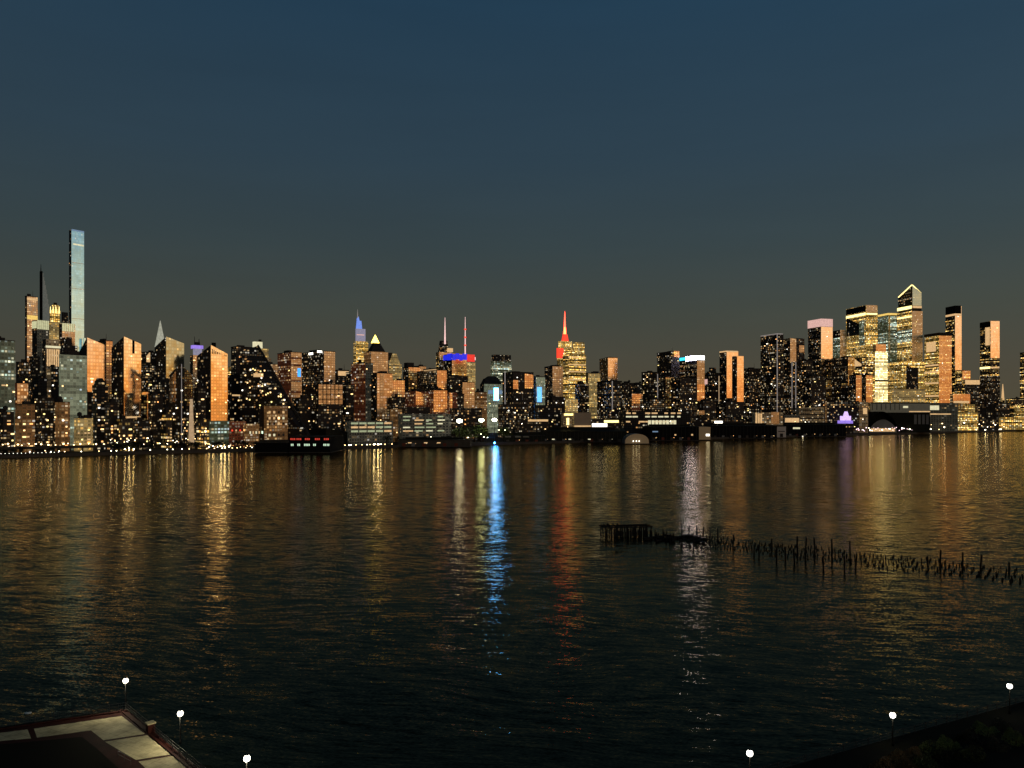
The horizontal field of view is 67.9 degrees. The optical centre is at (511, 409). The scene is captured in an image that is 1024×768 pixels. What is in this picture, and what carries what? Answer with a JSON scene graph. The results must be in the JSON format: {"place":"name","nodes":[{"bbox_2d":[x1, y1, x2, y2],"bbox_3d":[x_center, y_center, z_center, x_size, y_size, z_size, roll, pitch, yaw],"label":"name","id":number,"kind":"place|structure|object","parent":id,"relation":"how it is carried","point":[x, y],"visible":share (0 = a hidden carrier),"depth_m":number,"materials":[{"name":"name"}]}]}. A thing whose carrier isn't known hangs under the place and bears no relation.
{"place":"outdoors","nodes":[
{"label":"outdoors","id":0,"kind":"place"},
{"bbox_2d":[0,336,14,446],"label":"office tower","id":1,"kind":"structure","parent":0,"point":[7,373],"depth_m":857.88,"materials":[{"name":"grey"}]},
{"bbox_2d":[25,294,37,361],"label":"skyscraper","id":2,"kind":"structure","parent":0,"point":[31,308],"depth_m":1325.89,"materials":[{"name":"glass"}]},
{"bbox_2d":[29,320,48,403],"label":"twin tower","id":3,"kind":"structure","parent":0,"point":[40,330],"depth_m":1139.17,"materials":[{"name":"grey"}]},
{"bbox_2d":[42,339,60,377],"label":"classical tower","id":4,"kind":"structure","parent":0,"point":[50,351],"depth_m":1031.41,"materials":[{"name":"grey"}]},
{"bbox_2d":[49,303,67,339],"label":"skyscraper","id":5,"kind":"structure","parent":0,"point":[54,322],"depth_m":1441.78,"materials":[{"name":"yellow"}]},
{"bbox_2d":[59,323,76,353],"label":"twin tower","id":6,"kind":"structure","parent":0,"point":[67,335],"depth_m":1120.22,"materials":[{"name":"orange"}]},
{"bbox_2d":[69,229,85,350],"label":"supertall tower","id":7,"kind":"structure","parent":0,"point":[76,277],"depth_m":1391.49,"materials":[{"name":"blue"}]},
{"bbox_2d":[79,338,104,391],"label":"slanted tower","id":8,"kind":"structure","parent":0,"point":[93,350],"depth_m":936.97,"materials":[{"name":"orange"}]},
{"bbox_2d":[111,337,148,419],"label":"slanted tower","id":9,"kind":"structure","parent":0,"point":[129,396],"depth_m":950.27,"materials":[{"name":"orange"}]},
{"bbox_2d":[152,337,183,411],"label":"slanted tower","id":10,"kind":"structure","parent":0,"point":[169,355],"depth_m":1044.97,"materials":[{"name":"orange"}]},
{"bbox_2d":[168,364,182,447],"bbox_3d":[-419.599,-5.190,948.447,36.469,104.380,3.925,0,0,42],"label":"faceted tower","id":11,"kind":"structure","parent":0,"point":[175,390],"depth_m":944.43,"materials":[{"name":"grey"}]},
{"bbox_2d":[190,336,202,419],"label":"lit top tower","id":12,"kind":"structure","parent":0,"point":[197,347],"depth_m":1307.65,"materials":[{"name":"grey"}]},
{"bbox_2d":[197,343,228,446],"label":"slanted tower","id":13,"kind":"structure","parent":0,"point":[212,369],"depth_m":975.37,"materials":[{"name":"orange"}]},
{"bbox_2d":[229,406,287,446],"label":"brick building","id":14,"kind":"structure","parent":0,"point":[272,424],"depth_m":979.98,"materials":[{"name":"brown"}]},
{"bbox_2d":[240,345,309,439],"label":"pyramid building","id":15,"kind":"structure","parent":0,"point":[260,384],"depth_m":1024.23,"materials":[{"name":"grey"}]},
{"bbox_2d":[277,350,301,402],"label":"hotel tower","id":16,"kind":"structure","parent":0,"point":[289,369],"depth_m":1159.36,"materials":[{"name":"brown"}]},
{"bbox_2d":[302,350,334,407],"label":"apartment tower","id":17,"kind":"structure","parent":0,"point":[318,366],"depth_m":1180.88,"materials":[{"name":"grey"}]},
{"bbox_2d":[316,380,342,430],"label":"box building","id":18,"kind":"structure","parent":0,"point":[330,395],"depth_m":1100.32,"materials":[{"name":"brown"}]},
{"bbox_2d":[353,309,367,363],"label":"supertall tower","id":19,"kind":"structure","parent":0,"point":[360,346],"depth_m":2243.92,"materials":[{"name":"yellow"}]},
{"bbox_2d":[351,359,372,420],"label":"slab tower","id":20,"kind":"structure","parent":0,"point":[361,372],"depth_m":1187.66,"materials":[{"name":"brown"}]},
{"bbox_2d":[364,335,387,372],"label":"pyramid topped tower","id":21,"kind":"structure","parent":0,"point":[376,354],"depth_m":1566.40,"materials":[{"name":"brown"}]},
{"bbox_2d":[371,371,392,420],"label":"slab tower","id":22,"kind":"structure","parent":0,"point":[381,388],"depth_m":1155.21,"materials":[{"name":"orange"}]},
{"bbox_2d":[398,407,450,439],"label":"terminal building","id":23,"kind":"structure","parent":0,"point":[417,421],"depth_m":1089.29,"materials":[{"name":"grey"}]},
{"bbox_2d":[443,324,475,381],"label":"antenna tower","id":24,"kind":"structure","parent":0,"point":[456,364],"depth_m":1879.41,"materials":[{"name":"brown"}]},
{"bbox_2d":[1,430,987,454],"bbox_3d":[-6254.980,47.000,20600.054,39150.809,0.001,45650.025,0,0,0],"label":"city ground","id":25,"kind":"structure","parent":0,"point":[491,438],"depth_m":927.80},
{"bbox_2d":[0,406,13,452],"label":"apartment block","id":26,"kind":"structure","parent":25,"relation":"on","point":[6,427],"depth_m":830.02,"materials":[{"name":"brown"}]},
{"bbox_2d":[15,401,34,451],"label":"apartment block","id":27,"kind":"structure","parent":25,"relation":"on","point":[24,423],"depth_m":846.19,"materials":[{"name":"brown"}]},
{"bbox_2d":[36,395,53,450],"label":"apartment block","id":28,"kind":"structure","parent":25,"relation":"on","point":[44,420],"depth_m":874.50,"materials":[{"name":"grey"}]},
{"bbox_2d":[46,365,58,445],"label":"apartment block","id":29,"kind":"structure","parent":25,"relation":"on","point":[52,381],"depth_m":966.85,"materials":[{"name":"concrete"}]},
{"bbox_2d":[54,396,69,450],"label":"apartment block","id":30,"kind":"structure","parent":25,"relation":"on","point":[62,422],"depth_m":867.33,"materials":[{"name":"brown"}]},
{"bbox_2d":[59,348,86,449],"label":"glass slab","id":31,"kind":"structure","parent":25,"relation":"on","point":[73,378],"depth_m":891.87,"materials":[{"name":"grey"}]},
{"bbox_2d":[74,412,92,451],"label":"apartment block","id":32,"kind":"structure","parent":25,"relation":"on","point":[83,429],"depth_m":865.00,"materials":[{"name":"yellow"}]},
{"bbox_2d":[92,378,107,449],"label":"rounded block","id":33,"kind":"structure","parent":25,"relation":"on","point":[99,392],"depth_m":894.35,"materials":[{"name":"grey"}]},
{"bbox_2d":[104,399,118,449],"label":"apartment block","id":34,"kind":"structure","parent":25,"relation":"on","point":[111,411],"depth_m":887.86,"materials":[{"name":"grey"}]},
{"bbox_2d":[117,415,133,449],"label":"apartment block","id":35,"kind":"structure","parent":25,"relation":"on","point":[125,429],"depth_m":886.68,"materials":[{"name":"grey"}]},
{"bbox_2d":[134,417,149,449],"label":"apartment block","id":36,"kind":"structure","parent":25,"relation":"on","point":[141,431],"depth_m":897.29,"materials":[{"name":"grey"}]},
{"bbox_2d":[141,350,154,393],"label":"apartment block","id":37,"kind":"structure","parent":25,"relation":"on","point":[147,363],"depth_m":1054.67,"materials":[{"name":"grey"}]},
{"bbox_2d":[148,389,162,448],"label":"apartment block","id":38,"kind":"structure","parent":25,"relation":"on","point":[155,404],"depth_m":927.71,"materials":[{"name":"grey"}]},
{"bbox_2d":[161,406,171,448],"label":"apartment block","id":39,"kind":"structure","parent":25,"relation":"on","point":[166,428],"depth_m":918.54,"materials":[{"name":"grey"}]},
{"bbox_2d":[194,383,205,447],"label":"apartment block","id":40,"kind":"structure","parent":25,"relation":"on","point":[199,400],"depth_m":951.70,"materials":[{"name":"grey"}]},
{"bbox_2d":[196,413,208,448],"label":"apartment block","id":41,"kind":"structure","parent":25,"relation":"on","point":[202,429],"depth_m":928.24,"materials":[{"name":"grey"}]},
{"bbox_2d":[228,373,239,420],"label":"apartment block","id":42,"kind":"structure","parent":25,"relation":"on","point":[233,397],"depth_m":1061.09,"materials":[{"name":"grey"}]},
{"bbox_2d":[292,395,311,429],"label":"apartment block","id":43,"kind":"structure","parent":25,"relation":"on","point":[302,404],"depth_m":1049.15,"materials":[{"name":"grey"}]},
{"bbox_2d":[312,405,339,430],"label":"apartment block","id":44,"kind":"structure","parent":25,"relation":"on","point":[323,416],"depth_m":1048.08,"materials":[{"name":"grey"}]},
{"bbox_2d":[342,381,353,431],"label":"apartment block","id":45,"kind":"structure","parent":25,"relation":"on","point":[348,404],"depth_m":1151.18,"materials":[{"name":"grey"}]},
{"bbox_2d":[345,421,392,444],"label":"parking deck","id":46,"kind":"structure","parent":25,"relation":"on","point":[367,432],"depth_m":1023.70,"materials":[{"name":"grey"}]},
{"bbox_2d":[403,363,419,406],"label":"office block","id":47,"kind":"structure","parent":25,"relation":"on","point":[410,370],"depth_m":1446.22,"materials":[{"name":"metal"}]},
{"bbox_2d":[405,389,428,406],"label":"brick block","id":48,"kind":"structure","parent":25,"relation":"on","point":[416,397],"depth_m":1222.42,"materials":[{"name":"brick"}]},
{"bbox_2d":[417,368,446,390],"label":"office block","id":49,"kind":"structure","parent":25,"relation":"on","point":[430,379],"depth_m":1388.86,"materials":[{"name":"grey"}]},
{"bbox_2d":[429,386,446,413],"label":"brick block","id":50,"kind":"structure","parent":25,"relation":"on","point":[437,400],"depth_m":1215.08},
{"bbox_2d":[450,408,481,438],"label":"block","id":51,"kind":"structure","parent":25,"relation":"on","point":[469,416],"depth_m":1211.48,"materials":[{"name":"grey"}]},
{"bbox_2d":[480,376,501,432],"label":"domed block","id":52,"kind":"structure","parent":25,"relation":"on","point":[491,386],"depth_m":1568.48,"materials":[{"name":"grey"}]},
{"bbox_2d":[498,404,527,437],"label":"block","id":53,"kind":"structure","parent":25,"relation":"on","point":[508,414],"depth_m":1257.63,"materials":[{"name":"grey"}]},
{"bbox_2d":[515,419,548,432],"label":"block","id":54,"kind":"structure","parent":25,"relation":"on","point":[529,425],"depth_m":1181.40,"materials":[{"name":"grey"}]},
{"bbox_2d":[533,375,544,418],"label":"office block","id":55,"kind":"structure","parent":25,"relation":"on","point":[538,389],"depth_m":1556.54,"materials":[{"name":"grey"}]},
{"bbox_2d":[535,405,562,426],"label":"block","id":56,"kind":"structure","parent":25,"relation":"on","point":[552,413],"depth_m":1238.86,"materials":[{"name":"grey"}]},
{"bbox_2d":[597,376,621,418],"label":"apartment block","id":57,"kind":"structure","parent":25,"relation":"on","point":[609,399],"depth_m":1460.94,"materials":[{"name":"concrete"}]},
{"bbox_2d":[619,411,689,434],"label":"exhibition hall","id":58,"kind":"structure","parent":25,"relation":"on","point":[630,422],"depth_m":1296.64,"materials":[{"name":"grey"}]},
{"bbox_2d":[716,398,743,422],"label":"apartment block","id":59,"kind":"structure","parent":25,"relation":"on","point":[728,408],"depth_m":1436.79,"materials":[{"name":"grey"}]},
{"bbox_2d":[752,412,782,424],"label":"block","id":60,"kind":"structure","parent":25,"relation":"on","point":[773,418],"depth_m":1404.67,"materials":[{"name":"brown"}]},
{"bbox_2d":[796,407,823,421],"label":"parking deck","id":61,"kind":"structure","parent":25,"relation":"on","point":[811,414],"depth_m":1468.98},
{"bbox_2d":[802,373,824,421],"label":"apartment block","id":62,"kind":"structure","parent":25,"relation":"on","point":[813,390],"depth_m":1524.97,"materials":[{"name":"grey"}]},
{"bbox_2d":[825,401,858,432],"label":"block","id":63,"kind":"structure","parent":25,"relation":"on","point":[834,411],"depth_m":1535.27,"materials":[{"name":"grey"}]},
{"bbox_2d":[873,344,887,401],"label":"office block","id":64,"kind":"structure","parent":25,"relation":"on","point":[880,373],"depth_m":1668.89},
{"bbox_2d":[868,411,897,432],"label":"arched shed","id":65,"kind":"structure","parent":25,"relation":"on","point":[883,425],"depth_m":1579.55,"materials":[{"name":"grey"}]},
{"bbox_2d":[869,402,929,431],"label":"terminal","id":66,"kind":"structure","parent":25,"relation":"on","point":[913,416],"depth_m":1598.62,"materials":[{"name":"grey"}]},
{"bbox_2d":[888,389,924,401],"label":"block","id":67,"kind":"object","parent":25,"relation":"on","point":[906,395],"visible":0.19,"depth_m":1671.26,"materials":[{"name":"yellow"}]},
{"bbox_2d":[930,403,957,431],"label":"block","id":68,"kind":"structure","parent":25,"relation":"on","point":[946,414],"depth_m":1665.56,"materials":[{"name":"grey"}]},
{"bbox_2d":[958,412,977,430],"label":"block","id":69,"kind":"structure","parent":25,"relation":"on","point":[970,419],"depth_m":1705.54,"materials":[{"name":"yellow"}]},
{"bbox_2d":[975,402,998,429],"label":"block","id":70,"kind":"structure","parent":25,"relation":"on","point":[988,414],"depth_m":1773.83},
{"bbox_2d":[490,355,510,382],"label":"office tower","id":71,"kind":"structure","parent":0,"point":[500,365],"depth_m":1997.15,"materials":[{"name":"grey"}]},
{"bbox_2d":[0,431,1023,767],"bbox_3d":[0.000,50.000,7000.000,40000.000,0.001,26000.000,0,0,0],"label":"river water","id":72,"kind":"structure","parent":0,"point":[468,607],"depth_m":201.59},
{"bbox_2d":[253,440,288,453],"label":"pier shed","id":73,"kind":"structure","parent":72,"relation":"on","point":[272,446],"depth_m":873.56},
{"bbox_2d":[287,435,344,453],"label":"pier building","id":74,"kind":"structure","parent":72,"relation":"on","point":[317,444],"depth_m":873.56,"materials":[{"name":"grey"}]},
{"bbox_2d":[397,437,472,447],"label":"pier shed","id":75,"kind":"structure","parent":72,"relation":"on","point":[430,442],"depth_m":1013.33,"materials":[{"name":"grey"}]},
{"bbox_2d":[540,427,625,442],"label":"pier shed","id":76,"kind":"structure","parent":72,"relation":"on","point":[597,434],"depth_m":1162.08,"materials":[{"name":"grey"}]},
{"bbox_2d":[643,424,699,440],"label":"pier shed","id":77,"kind":"structure","parent":72,"relation":"on","point":[670,432],"depth_m":1225.81,"materials":[{"name":"grey"}]},
{"bbox_2d":[705,423,776,438],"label":"pier shed","id":78,"kind":"structure","parent":72,"relation":"on","point":[747,430],"depth_m":1319.44,"materials":[{"name":"grey"}]},
{"bbox_2d":[783,422,846,436],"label":"pier shed","id":79,"kind":"structure","parent":72,"relation":"on","point":[815,429],"depth_m":1407.41,"materials":[{"name":"grey"}]},
{"bbox_2d":[698,534,1022,575],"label":"pile field","id":80,"kind":"structure","parent":72,"relation":"in","point":[901,556],"depth_m":260.09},
{"bbox_2d":[0,430,1023,457],"bbox_3d":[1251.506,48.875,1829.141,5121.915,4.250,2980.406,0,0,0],"label":"seawall","id":81,"kind":"object","parent":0,"point":[177,451],"depth_m":915.54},
{"bbox_2d":[0,0,1023,402],"label":"sky","id":82,"kind":"structure","parent":0,"point":[706,178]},
{"bbox_2d":[3,702,1023,767],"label":"promenade","id":83,"kind":"structure","parent":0,"point":[865,755],"depth_m":105.84,"materials":[{"name":"soil"}]},
{"bbox_2d":[0,709,191,767],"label":"kerb","id":84,"kind":"structure","parent":83,"relation":"on","point":[173,754],"depth_m":113.12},
{"bbox_2d":[0,711,198,767],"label":"plaza border","id":85,"kind":"object","parent":83,"relation":"on","point":[108,751],"visible":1,"depth_m":108.72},
{"bbox_2d":[0,737,117,767],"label":"lawn","id":86,"kind":"structure","parent":85,"relation":"on","point":[78,752],"depth_m":103.32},
{"bbox_2d":[34,716,143,739],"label":"plaza paving","id":87,"kind":"structure","parent":85,"relation":"on","point":[112,727],"depth_m":112.11,"materials":[{"name":"concrete"}]},
{"bbox_2d":[106,735,169,759],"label":"plaza paving","id":88,"kind":"structure","parent":85,"relation":"on","point":[141,747],"depth_m":105.80,"materials":[{"name":"concrete"}]},
{"bbox_2d":[139,756,185,767],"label":"plaza paving","id":89,"kind":"structure","parent":85,"relation":"on","point":[169,762],"depth_m":101.02,"materials":[{"name":"concrete"}]},
{"bbox_2d":[502,371,533,418],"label":"office block","id":90,"kind":"structure","parent":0,"point":[517,387],"depth_m":1495.95,"materials":[{"name":"grey"}]},
{"bbox_2d":[544,365,562,396],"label":"office tower","id":91,"kind":"structure","parent":0,"point":[553,374],"depth_m":1702.00,"materials":[{"name":"brown"}]},
{"bbox_2d":[561,342,585,398],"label":"stepped tower","id":92,"kind":"structure","parent":0,"point":[574,366],"depth_m":1782.19,"materials":[{"name":"gold"}]},
{"bbox_2d":[575,381,588,411],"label":"apartment block","id":93,"kind":"structure","parent":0,"point":[581,392],"depth_m":1506.77,"materials":[{"name":"grey"}]},
{"bbox_2d":[586,371,599,418],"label":"office block","id":94,"kind":"structure","parent":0,"point":[592,378],"depth_m":1655.80,"materials":[{"name":"grey"}]},
{"bbox_2d":[599,357,617,380],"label":"office tower","id":95,"kind":"structure","parent":0,"point":[608,367],"depth_m":1711.35,"materials":[{"name":"orange"}]},
{"bbox_2d":[641,371,657,398],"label":"apartment block","id":96,"kind":"structure","parent":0,"point":[649,384],"depth_m":1566.05,"materials":[{"name":"grey"}]},
{"bbox_2d":[657,351,679,398],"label":"apartment tower","id":97,"kind":"structure","parent":0,"point":[667,362],"depth_m":1548.29,"materials":[{"name":"glass"}]},
{"bbox_2d":[671,375,696,417],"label":"apartment block","id":98,"kind":"structure","parent":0,"point":[683,393],"depth_m":1393.16,"materials":[{"name":"grey"}]},
{"bbox_2d":[679,356,704,400],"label":"crowned tower","id":99,"kind":"structure","parent":0,"point":[692,366],"depth_m":1527.81,"materials":[{"name":"grey"}]},
{"bbox_2d":[705,368,718,401],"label":"apartment tower","id":100,"kind":"structure","parent":0,"point":[711,384],"depth_m":1625.06,"materials":[{"name":"grey"}]},
{"bbox_2d":[719,351,737,401],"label":"twin slab","id":101,"kind":"structure","parent":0,"point":[725,375],"depth_m":1540.45,"materials":[{"name":"orange"}]},
{"bbox_2d":[732,356,743,401],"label":"twin slab","id":102,"kind":"structure","parent":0,"point":[737,378],"depth_m":1503.04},
{"bbox_2d":[744,367,760,422],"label":"apartment tower","id":103,"kind":"structure","parent":0,"point":[751,389],"depth_m":1550.24,"materials":[{"name":"concrete"}]},
{"bbox_2d":[760,333,782,412],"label":"edged tower","id":104,"kind":"structure","parent":0,"point":[771,373],"depth_m":1547.26,"materials":[{"name":"grey"}]},
{"bbox_2d":[783,338,803,414],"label":"edged tower","id":105,"kind":"structure","parent":0,"point":[793,352],"depth_m":1603.50,"materials":[{"name":"grey"}]},
{"bbox_2d":[808,319,832,400],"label":"capped tower","id":106,"kind":"structure","parent":0,"point":[820,343],"depth_m":1777.49,"materials":[{"name":"orange"}]},
{"bbox_2d":[833,330,846,357],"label":"office tower","id":107,"kind":"structure","parent":0,"point":[839,343],"depth_m":2033.18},
{"bbox_2d":[831,356,854,400],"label":"office block","id":108,"kind":"structure","parent":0,"point":[842,368],"depth_m":1735.94,"materials":[{"name":"grey"}]},
{"bbox_2d":[846,305,877,357],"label":"office tower","id":109,"kind":"structure","parent":0,"point":[862,328],"depth_m":2004.02,"materials":[{"name":"gold"}]},
{"bbox_2d":[878,313,896,362],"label":"office tower","id":110,"kind":"structure","parent":0,"point":[887,329],"depth_m":2068.66,"materials":[{"name":"grey"}]},
{"bbox_2d":[888,362,924,388],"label":"office block","id":111,"kind":"structure","parent":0,"point":[906,375],"depth_m":1832.72,"materials":[{"name":"gold"}]},
{"bbox_2d":[897,285,922,361],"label":"peaked tower","id":112,"kind":"structure","parent":0,"point":[910,331],"depth_m":2014.76,"materials":[{"name":"gold"}]},
{"bbox_2d":[924,333,951,402],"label":"office tower","id":113,"kind":"structure","parent":0,"point":[938,364],"depth_m":1970.40,"materials":[{"name":"orange"}]},
{"bbox_2d":[945,306,969,393],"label":"skyscraper","id":114,"kind":"structure","parent":0,"point":[953,320],"depth_m":2186.70,"materials":[{"name":"orange"}]},
{"bbox_2d":[979,321,999,401],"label":"skyscraper","id":115,"kind":"structure","parent":0,"point":[989,378],"depth_m":2158.65,"materials":[{"name":"orange"}]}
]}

